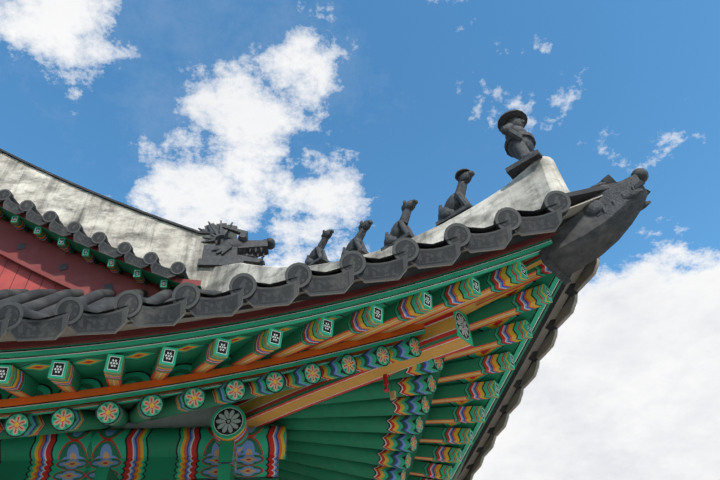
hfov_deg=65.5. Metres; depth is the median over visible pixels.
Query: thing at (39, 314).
roof tiles
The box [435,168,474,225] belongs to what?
figurine beast
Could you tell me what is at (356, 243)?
figurine beast
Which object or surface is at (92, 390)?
roof eave inner fascia front
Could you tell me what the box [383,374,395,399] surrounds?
wind chime
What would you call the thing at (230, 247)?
dragon figurine head
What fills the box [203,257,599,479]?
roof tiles
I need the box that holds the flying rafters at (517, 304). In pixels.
[408,263,552,479]
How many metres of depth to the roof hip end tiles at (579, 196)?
4.79 m
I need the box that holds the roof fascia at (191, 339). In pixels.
[0,195,602,382]
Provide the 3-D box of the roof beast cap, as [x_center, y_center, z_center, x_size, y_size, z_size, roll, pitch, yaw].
[1.981,-0.119,4.864,0.913,0.594,0.913,1,-42,-5]
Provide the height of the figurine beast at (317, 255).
0.522 m
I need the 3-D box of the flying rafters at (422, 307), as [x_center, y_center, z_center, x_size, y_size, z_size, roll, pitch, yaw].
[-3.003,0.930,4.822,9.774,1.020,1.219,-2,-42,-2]
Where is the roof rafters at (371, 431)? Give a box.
[263,357,444,479]
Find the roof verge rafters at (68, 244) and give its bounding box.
[0,202,200,289]
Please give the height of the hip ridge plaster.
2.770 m
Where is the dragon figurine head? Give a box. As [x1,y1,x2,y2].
[197,220,275,267]
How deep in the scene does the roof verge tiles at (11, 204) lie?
8.72 m
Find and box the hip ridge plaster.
[206,156,568,292]
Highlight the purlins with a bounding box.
[0,405,286,479]
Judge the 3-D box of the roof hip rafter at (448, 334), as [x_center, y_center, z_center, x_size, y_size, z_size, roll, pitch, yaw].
[-0.403,1.497,6.196,4.679,0.702,4.679,1,-42,-5]
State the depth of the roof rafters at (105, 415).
5.05 m
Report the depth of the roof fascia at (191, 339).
4.57 m
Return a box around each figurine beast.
[304,229,333,265]
[341,220,372,255]
[381,199,417,250]
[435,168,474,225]
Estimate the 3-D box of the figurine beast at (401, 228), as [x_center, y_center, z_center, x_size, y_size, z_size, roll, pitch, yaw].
[0.473,-0.176,6.512,0.231,0.600,0.532,32,-52,-33]
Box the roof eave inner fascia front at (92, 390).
[0,324,424,418]
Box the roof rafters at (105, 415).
[0,336,426,438]
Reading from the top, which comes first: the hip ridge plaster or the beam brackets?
the hip ridge plaster
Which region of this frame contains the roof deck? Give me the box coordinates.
[128,214,577,478]
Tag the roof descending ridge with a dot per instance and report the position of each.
(143, 233)
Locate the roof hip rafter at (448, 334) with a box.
[222,255,541,426]
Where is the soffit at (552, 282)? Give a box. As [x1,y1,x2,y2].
[410,266,584,479]
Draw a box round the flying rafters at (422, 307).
[0,261,551,397]
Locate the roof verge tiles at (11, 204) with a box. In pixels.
[0,189,188,278]
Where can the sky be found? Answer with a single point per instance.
(288, 122)
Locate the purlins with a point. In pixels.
(201, 444)
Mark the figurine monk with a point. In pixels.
(520, 144)
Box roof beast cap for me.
[538,168,650,284]
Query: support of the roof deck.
on the building wall
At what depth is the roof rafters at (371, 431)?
6.45 m
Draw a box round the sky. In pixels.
[0,0,719,479]
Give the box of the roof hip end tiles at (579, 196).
[540,174,620,208]
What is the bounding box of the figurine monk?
[498,109,542,178]
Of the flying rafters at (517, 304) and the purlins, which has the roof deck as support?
the flying rafters at (517, 304)
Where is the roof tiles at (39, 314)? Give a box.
[0,190,570,340]
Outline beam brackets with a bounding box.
[93,464,278,479]
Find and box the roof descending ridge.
[0,148,216,288]

